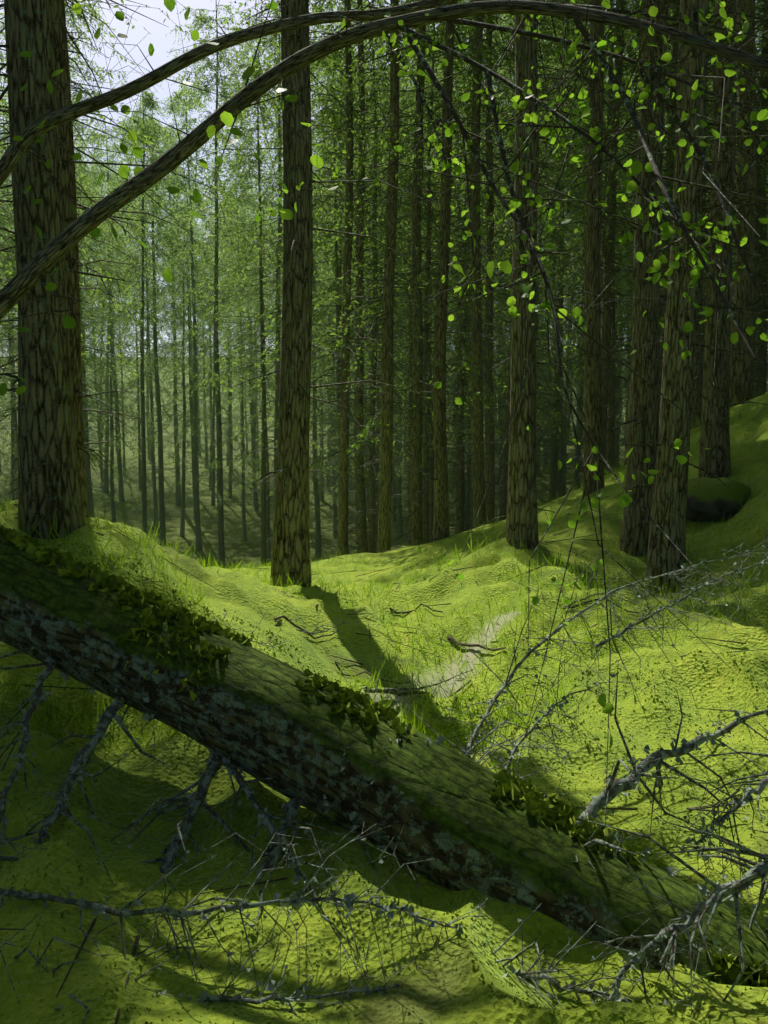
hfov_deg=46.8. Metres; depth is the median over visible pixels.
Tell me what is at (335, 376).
larch
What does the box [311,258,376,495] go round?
larch
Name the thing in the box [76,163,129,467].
larch
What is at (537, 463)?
larch
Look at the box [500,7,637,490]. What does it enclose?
larch
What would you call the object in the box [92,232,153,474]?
larch
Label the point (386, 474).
larch
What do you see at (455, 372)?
larch
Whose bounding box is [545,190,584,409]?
larch
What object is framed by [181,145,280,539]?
larch
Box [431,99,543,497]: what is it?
larch
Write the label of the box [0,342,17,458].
larch
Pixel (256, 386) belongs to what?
larch
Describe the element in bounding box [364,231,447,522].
larch
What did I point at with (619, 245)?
larch
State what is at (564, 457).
larch
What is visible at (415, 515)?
larch
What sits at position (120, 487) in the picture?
larch
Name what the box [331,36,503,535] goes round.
larch
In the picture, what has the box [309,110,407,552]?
larch
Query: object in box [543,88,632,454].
larch
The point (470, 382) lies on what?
larch
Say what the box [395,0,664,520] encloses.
larch
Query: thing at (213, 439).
larch
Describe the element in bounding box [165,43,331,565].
larch
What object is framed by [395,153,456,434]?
larch
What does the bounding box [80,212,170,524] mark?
larch
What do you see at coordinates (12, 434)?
larch
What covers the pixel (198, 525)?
larch
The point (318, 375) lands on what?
larch
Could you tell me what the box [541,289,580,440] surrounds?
larch
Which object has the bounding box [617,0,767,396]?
larch
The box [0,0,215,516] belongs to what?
larch
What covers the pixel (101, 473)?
larch
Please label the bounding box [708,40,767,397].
larch
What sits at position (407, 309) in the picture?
larch
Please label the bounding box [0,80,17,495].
larch
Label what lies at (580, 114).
larch
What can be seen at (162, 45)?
sky
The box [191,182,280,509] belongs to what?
larch
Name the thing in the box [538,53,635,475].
larch
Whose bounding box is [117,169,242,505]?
larch
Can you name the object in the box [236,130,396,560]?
larch
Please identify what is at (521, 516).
larch
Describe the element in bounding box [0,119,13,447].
larch
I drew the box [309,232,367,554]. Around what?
larch
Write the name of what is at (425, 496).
larch
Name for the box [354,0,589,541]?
larch
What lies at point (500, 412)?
larch
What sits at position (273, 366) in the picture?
larch
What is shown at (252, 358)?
larch
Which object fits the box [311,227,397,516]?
larch
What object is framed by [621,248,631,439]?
larch
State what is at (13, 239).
larch
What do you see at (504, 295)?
larch
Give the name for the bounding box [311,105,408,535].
larch
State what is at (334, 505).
larch
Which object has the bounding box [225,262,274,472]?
larch
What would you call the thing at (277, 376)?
larch
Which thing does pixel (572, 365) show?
larch
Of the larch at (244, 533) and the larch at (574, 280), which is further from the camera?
the larch at (244, 533)
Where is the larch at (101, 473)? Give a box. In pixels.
[82,247,133,479]
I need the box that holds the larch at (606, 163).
[496,0,735,462]
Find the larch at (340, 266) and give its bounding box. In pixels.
[258,59,409,554]
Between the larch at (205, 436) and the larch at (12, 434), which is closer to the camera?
the larch at (12, 434)
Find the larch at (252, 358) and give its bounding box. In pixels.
[212,189,281,485]
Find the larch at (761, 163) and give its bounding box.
[703,0,767,378]
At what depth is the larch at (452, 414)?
60.98 m
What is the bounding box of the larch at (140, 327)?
[107,199,181,464]
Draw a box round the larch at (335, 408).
[311,153,369,490]
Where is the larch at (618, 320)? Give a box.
[577,175,635,456]
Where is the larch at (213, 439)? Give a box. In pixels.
[168,252,253,505]
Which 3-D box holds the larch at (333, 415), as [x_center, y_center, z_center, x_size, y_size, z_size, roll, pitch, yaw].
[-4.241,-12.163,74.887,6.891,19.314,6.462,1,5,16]
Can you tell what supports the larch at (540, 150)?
on the ground
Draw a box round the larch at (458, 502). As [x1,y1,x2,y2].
[313,0,624,533]
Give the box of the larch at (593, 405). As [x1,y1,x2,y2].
[485,0,671,496]
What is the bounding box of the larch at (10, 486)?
[0,190,17,498]
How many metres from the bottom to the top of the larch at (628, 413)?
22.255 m
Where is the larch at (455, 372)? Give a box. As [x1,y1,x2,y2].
[432,188,501,498]
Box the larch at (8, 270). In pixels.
[0,92,127,500]
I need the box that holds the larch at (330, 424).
[254,0,437,547]
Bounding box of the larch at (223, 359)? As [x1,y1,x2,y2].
[192,205,259,471]
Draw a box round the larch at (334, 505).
[274,210,396,537]
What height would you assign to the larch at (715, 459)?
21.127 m
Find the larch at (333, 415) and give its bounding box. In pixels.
[316,277,367,477]
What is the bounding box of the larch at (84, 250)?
[0,0,195,473]
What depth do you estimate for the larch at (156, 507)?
53.92 m
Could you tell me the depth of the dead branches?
3.20 m
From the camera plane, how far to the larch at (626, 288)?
40.40 m
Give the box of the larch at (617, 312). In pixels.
[567,61,635,458]
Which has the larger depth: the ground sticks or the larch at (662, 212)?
the larch at (662, 212)
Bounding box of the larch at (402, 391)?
[364,222,407,514]
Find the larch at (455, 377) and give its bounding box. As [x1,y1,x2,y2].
[432,169,501,477]
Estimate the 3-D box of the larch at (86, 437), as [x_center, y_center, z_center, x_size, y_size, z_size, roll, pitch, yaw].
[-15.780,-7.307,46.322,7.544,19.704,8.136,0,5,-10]
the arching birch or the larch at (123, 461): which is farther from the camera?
the larch at (123, 461)
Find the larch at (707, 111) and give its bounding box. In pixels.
[557,0,767,414]
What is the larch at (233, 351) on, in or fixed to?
on the ground
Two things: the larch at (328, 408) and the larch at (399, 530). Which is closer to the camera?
the larch at (399, 530)
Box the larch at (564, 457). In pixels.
[494,73,631,495]
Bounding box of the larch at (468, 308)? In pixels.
[372,16,542,534]
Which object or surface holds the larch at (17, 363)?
on the ground
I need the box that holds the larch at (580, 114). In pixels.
[430,0,628,504]
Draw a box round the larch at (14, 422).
[0,116,17,499]
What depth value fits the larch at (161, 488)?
45.62 m
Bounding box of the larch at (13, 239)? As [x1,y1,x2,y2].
[0,0,162,499]
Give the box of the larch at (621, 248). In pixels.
[536,0,709,467]
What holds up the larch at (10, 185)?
on the ground
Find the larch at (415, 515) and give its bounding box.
[214,0,618,544]
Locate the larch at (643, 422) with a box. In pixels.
[541,0,767,556]
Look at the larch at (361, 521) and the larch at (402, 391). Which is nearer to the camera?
the larch at (361, 521)
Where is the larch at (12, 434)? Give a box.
[0,211,17,500]
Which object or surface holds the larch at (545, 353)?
on the ground
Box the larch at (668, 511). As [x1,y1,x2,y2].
[581,0,767,593]
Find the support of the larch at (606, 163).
on the ground
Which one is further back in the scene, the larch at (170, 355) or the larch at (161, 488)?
the larch at (170, 355)
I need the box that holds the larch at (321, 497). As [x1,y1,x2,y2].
[265,212,353,500]
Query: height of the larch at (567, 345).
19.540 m
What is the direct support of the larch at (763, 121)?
on the ground
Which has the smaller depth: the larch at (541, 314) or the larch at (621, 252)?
the larch at (621, 252)
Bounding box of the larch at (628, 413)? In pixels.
[565,0,736,464]
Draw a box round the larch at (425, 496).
[319,0,512,544]
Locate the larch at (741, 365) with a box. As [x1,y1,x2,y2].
[661,0,767,407]
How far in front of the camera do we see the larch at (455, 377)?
53.32 m
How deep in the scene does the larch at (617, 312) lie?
56.69 m
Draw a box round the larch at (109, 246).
[73,118,151,513]
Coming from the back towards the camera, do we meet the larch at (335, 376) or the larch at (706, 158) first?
the larch at (335, 376)
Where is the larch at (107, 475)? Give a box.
[83,166,169,491]
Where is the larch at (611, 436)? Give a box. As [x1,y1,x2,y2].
[509,0,711,473]
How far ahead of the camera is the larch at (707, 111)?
28.39 m
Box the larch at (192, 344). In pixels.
[144,203,238,491]
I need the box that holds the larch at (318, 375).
[247,258,337,552]
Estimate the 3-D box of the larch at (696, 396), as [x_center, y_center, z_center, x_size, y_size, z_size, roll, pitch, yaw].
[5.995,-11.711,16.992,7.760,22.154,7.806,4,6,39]
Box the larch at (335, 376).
[311,176,367,490]
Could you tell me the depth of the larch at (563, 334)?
46.90 m
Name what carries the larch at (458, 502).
on the ground
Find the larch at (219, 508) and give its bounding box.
[137,1,282,568]
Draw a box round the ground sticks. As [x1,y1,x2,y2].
[0,394,767,1023]
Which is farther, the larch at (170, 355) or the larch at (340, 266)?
the larch at (170, 355)
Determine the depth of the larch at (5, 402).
69.47 m
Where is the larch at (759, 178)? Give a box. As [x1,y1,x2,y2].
[663,0,767,383]
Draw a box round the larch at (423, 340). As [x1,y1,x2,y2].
[351,124,471,538]
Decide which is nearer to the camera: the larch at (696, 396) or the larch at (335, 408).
the larch at (696, 396)
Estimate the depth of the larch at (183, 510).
51.22 m
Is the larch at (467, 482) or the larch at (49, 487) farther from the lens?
the larch at (467, 482)
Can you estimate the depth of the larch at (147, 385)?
80.72 m
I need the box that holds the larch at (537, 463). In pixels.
[497,116,582,476]
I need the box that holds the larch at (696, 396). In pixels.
[567,0,767,429]
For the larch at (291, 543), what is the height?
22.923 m
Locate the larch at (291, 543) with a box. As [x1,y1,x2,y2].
[180,0,437,587]
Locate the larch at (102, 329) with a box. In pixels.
[16,163,137,510]
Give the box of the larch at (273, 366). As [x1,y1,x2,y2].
[247,274,323,488]
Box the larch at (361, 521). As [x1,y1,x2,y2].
[183,0,511,558]
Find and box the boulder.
[686,475,750,521]
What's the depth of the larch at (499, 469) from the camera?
47.41 m
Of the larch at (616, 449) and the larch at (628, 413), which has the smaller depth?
the larch at (628, 413)
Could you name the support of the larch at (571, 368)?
on the ground
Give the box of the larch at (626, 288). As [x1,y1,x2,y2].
[566,16,712,430]
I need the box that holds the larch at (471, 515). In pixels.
[446,202,536,527]
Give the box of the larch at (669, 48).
[549,0,767,387]
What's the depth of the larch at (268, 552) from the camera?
43.60 m
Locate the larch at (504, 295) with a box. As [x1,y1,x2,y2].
[446,17,575,488]
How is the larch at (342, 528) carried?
on the ground
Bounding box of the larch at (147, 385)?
[116,182,188,458]
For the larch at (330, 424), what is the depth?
38.25 m
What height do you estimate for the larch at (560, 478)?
21.113 m
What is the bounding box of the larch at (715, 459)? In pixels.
[608,0,767,477]
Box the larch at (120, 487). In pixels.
[77,123,174,501]
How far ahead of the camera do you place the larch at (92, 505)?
54.22 m
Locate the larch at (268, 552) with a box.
[194,216,336,565]
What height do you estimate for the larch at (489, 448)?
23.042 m
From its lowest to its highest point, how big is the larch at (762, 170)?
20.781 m
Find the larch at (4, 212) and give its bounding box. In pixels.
[0,77,17,499]
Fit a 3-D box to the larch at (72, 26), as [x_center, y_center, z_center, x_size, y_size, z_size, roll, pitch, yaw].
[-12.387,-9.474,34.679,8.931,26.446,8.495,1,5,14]
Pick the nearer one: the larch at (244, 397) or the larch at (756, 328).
the larch at (756, 328)
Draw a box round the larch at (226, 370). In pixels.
[197,202,259,465]
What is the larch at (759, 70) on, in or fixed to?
on the ground
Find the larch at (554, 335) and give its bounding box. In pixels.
[498,41,580,492]
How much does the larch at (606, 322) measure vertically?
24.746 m
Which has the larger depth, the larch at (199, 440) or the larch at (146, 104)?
the larch at (199, 440)
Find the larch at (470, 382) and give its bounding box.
[446,212,502,481]
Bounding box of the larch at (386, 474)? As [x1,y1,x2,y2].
[216,0,585,552]
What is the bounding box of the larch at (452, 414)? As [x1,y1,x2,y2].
[432,95,464,485]
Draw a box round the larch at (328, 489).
[311,206,352,491]
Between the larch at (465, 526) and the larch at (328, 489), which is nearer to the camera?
the larch at (465, 526)
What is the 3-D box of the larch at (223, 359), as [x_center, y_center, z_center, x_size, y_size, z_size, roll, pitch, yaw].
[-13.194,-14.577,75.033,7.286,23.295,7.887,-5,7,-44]
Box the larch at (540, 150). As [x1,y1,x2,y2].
[444,0,621,508]
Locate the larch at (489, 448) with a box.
[349,0,622,523]
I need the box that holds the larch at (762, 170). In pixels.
[706,0,767,294]
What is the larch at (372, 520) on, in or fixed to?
on the ground
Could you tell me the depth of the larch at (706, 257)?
38.78 m
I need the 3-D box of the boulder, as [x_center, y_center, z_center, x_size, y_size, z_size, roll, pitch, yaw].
[3.812,-0.119,10.224,0.872,0.660,0.759,0,5,0]
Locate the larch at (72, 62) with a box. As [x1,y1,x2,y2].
[0,44,138,514]
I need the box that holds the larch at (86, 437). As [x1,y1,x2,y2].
[8,179,150,516]
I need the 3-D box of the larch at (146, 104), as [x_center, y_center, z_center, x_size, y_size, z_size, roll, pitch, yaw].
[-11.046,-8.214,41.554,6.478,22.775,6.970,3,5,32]
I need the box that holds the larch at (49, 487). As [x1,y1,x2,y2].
[0,0,255,539]
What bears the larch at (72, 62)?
on the ground
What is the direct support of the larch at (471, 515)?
on the ground
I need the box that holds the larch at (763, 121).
[735,47,767,193]
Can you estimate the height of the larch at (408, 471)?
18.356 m
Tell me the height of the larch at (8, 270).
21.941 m
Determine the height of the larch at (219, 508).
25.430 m
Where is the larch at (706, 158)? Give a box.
[628,14,767,396]
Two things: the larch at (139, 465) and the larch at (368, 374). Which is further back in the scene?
the larch at (139, 465)
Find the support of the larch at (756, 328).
on the ground
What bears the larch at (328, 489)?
on the ground
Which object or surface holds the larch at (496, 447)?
on the ground
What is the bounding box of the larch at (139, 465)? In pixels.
[94,273,171,488]
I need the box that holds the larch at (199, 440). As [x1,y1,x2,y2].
[159,264,225,455]
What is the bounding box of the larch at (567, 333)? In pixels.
[450,60,620,500]
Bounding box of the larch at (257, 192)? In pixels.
[208,128,332,517]
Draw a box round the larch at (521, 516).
[419,0,638,549]
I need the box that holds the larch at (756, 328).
[731,80,767,393]
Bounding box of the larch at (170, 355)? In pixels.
[146,227,208,469]
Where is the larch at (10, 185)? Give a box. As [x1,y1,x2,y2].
[0,0,167,499]
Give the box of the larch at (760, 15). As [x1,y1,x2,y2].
[756,0,767,254]
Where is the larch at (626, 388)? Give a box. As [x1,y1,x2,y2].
[618,277,632,444]
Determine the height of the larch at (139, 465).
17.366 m
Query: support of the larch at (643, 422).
on the ground
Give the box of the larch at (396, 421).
[363,156,407,486]
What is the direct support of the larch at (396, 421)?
on the ground
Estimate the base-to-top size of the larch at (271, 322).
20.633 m
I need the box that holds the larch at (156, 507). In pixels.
[90,112,200,526]
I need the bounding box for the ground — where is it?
[0,351,767,1023]
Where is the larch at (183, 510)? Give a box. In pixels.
[131,206,242,536]
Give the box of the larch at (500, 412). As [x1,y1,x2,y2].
[449,14,622,499]
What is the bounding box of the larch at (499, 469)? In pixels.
[451,170,556,508]
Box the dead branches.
[0,522,767,1023]
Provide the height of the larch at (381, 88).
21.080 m
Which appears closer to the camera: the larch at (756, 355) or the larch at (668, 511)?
the larch at (668, 511)
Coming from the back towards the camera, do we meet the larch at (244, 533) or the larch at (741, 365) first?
the larch at (244, 533)
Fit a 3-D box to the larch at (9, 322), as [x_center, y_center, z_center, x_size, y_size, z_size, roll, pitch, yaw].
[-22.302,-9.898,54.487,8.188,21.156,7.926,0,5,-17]
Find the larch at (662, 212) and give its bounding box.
[601,5,767,384]
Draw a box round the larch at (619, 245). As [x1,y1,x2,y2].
[601,38,731,403]
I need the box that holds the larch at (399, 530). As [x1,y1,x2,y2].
[352,176,454,536]
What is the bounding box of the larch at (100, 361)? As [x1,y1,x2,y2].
[87,228,145,465]
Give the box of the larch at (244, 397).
[227,301,258,451]
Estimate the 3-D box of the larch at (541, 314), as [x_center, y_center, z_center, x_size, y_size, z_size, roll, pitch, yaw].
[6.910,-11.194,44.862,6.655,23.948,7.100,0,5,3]
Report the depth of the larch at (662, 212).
33.96 m
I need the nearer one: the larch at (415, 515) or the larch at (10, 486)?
the larch at (415, 515)
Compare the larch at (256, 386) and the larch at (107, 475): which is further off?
the larch at (256, 386)
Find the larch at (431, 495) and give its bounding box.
[364,75,501,541]
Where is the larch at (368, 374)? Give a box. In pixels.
[309,96,432,515]
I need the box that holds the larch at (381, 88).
[311,66,456,549]
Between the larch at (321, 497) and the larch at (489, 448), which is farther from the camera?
the larch at (321, 497)
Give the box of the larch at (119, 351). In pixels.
[85,239,140,433]
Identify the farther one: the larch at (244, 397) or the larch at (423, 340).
the larch at (244, 397)
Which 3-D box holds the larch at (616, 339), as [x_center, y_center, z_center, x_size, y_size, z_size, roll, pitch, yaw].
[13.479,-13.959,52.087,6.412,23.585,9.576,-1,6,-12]
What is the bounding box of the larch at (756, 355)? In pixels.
[732,127,767,395]
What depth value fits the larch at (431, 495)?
29.21 m
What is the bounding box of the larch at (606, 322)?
[469,0,714,490]
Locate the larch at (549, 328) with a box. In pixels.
[497,218,576,417]
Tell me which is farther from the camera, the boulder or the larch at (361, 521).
the larch at (361, 521)
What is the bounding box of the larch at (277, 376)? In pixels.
[170,0,377,546]
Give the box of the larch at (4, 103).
[0,100,15,265]
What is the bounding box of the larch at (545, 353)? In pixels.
[541,228,579,440]
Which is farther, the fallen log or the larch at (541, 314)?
the larch at (541, 314)
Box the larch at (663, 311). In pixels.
[484,0,767,415]
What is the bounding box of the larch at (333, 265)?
[259,48,411,558]
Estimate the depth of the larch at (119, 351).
84.66 m
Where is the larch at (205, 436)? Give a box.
[162,241,238,466]
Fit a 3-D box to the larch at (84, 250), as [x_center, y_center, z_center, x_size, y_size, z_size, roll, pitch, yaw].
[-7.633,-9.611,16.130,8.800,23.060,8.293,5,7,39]
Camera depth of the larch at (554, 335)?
49.74 m
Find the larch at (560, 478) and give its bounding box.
[482,2,632,503]
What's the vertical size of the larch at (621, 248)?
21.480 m
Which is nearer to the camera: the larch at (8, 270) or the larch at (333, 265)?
the larch at (333, 265)
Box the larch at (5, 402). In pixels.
[0,239,17,474]
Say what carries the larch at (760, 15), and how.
on the ground
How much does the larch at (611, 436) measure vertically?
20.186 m
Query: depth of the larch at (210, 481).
66.95 m
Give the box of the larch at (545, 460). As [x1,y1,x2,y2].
[538,213,575,467]
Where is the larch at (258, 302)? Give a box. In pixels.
[252,172,318,413]
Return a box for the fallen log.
[0,524,767,986]
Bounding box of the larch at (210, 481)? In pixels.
[171,203,245,488]
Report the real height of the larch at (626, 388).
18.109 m
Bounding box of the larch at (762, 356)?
[662,0,767,397]
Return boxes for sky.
[0,0,762,356]
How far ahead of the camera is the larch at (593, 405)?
12.64 m
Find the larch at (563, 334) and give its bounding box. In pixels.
[503,139,624,491]
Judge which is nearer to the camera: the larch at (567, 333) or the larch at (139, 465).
the larch at (567, 333)
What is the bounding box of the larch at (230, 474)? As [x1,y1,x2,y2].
[179,225,274,497]
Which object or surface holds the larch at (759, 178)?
on the ground
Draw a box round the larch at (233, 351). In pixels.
[196,191,266,454]
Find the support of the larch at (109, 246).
on the ground
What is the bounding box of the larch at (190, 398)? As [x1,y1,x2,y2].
[147,180,235,520]
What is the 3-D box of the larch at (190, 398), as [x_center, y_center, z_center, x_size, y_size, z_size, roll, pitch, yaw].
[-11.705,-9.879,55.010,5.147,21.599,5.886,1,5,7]
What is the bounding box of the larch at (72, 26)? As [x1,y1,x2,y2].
[0,0,186,512]
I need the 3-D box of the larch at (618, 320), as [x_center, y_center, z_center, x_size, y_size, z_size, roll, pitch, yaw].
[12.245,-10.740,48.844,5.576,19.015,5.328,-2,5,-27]
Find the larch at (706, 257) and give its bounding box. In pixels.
[620,66,767,365]
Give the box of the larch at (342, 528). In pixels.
[186,0,471,555]
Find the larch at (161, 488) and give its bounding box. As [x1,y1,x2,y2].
[80,109,235,546]
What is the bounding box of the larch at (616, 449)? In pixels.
[566,185,632,468]
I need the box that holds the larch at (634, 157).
[571,1,767,373]
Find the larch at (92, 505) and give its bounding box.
[78,206,121,516]
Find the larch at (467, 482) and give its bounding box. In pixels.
[431,127,509,529]
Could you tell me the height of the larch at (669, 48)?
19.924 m
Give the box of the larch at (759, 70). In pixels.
[711,0,766,176]
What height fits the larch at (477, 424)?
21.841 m
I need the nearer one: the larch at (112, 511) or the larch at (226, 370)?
the larch at (112, 511)
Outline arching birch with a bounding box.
[0,0,767,871]
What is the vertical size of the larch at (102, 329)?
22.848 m
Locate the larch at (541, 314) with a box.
[493,78,576,496]
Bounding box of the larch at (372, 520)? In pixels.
[257,0,470,552]
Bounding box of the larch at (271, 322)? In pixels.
[243,217,317,429]
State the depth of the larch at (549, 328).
51.93 m
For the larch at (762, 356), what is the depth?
23.44 m
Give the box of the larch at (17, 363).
[0,184,17,472]
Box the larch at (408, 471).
[335,74,484,544]
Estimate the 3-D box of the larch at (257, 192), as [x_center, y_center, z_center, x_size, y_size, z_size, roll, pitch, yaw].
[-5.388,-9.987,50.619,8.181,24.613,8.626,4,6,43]
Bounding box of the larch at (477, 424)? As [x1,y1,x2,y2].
[312,0,640,528]
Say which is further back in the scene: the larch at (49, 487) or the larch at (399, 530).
the larch at (399, 530)
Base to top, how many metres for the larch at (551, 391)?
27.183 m
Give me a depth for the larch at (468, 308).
33.60 m
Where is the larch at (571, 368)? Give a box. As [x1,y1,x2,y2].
[379,0,661,489]
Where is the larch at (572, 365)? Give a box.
[550,221,576,440]
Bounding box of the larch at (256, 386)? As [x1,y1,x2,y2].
[225,253,274,468]
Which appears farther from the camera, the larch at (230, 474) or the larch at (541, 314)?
the larch at (230, 474)
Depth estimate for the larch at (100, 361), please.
75.20 m
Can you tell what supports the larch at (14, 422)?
on the ground
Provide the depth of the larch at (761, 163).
17.89 m
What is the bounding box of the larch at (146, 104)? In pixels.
[77,89,222,535]
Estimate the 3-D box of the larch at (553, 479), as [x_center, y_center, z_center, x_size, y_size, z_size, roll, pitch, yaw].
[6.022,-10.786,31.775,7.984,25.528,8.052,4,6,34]
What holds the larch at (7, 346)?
on the ground
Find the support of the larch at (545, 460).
on the ground
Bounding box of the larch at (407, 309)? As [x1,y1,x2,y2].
[341,53,456,498]
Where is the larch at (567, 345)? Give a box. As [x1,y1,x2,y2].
[538,186,582,476]
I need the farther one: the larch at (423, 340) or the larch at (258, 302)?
the larch at (258, 302)
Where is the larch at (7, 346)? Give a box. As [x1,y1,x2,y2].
[0,203,17,479]
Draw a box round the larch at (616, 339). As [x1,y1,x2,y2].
[563,77,633,455]
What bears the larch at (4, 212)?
on the ground
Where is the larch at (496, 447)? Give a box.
[466,325,506,453]
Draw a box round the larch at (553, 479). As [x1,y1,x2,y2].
[469,0,638,503]
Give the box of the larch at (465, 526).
[369,0,547,531]
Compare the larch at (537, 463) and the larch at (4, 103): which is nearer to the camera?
the larch at (4, 103)
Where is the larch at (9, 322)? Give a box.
[0,190,84,471]
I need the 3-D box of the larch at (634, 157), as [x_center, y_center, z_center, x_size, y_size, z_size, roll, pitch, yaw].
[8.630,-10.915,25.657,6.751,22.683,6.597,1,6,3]
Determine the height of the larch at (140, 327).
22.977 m
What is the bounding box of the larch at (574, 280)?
[536,44,633,491]
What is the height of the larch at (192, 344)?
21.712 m
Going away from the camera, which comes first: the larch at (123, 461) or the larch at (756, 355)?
the larch at (756, 355)
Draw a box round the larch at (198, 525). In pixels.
[118,81,272,549]
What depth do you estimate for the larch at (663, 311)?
22.83 m
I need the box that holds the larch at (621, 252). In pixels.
[536,3,736,412]
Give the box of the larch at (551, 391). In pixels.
[541,244,577,458]

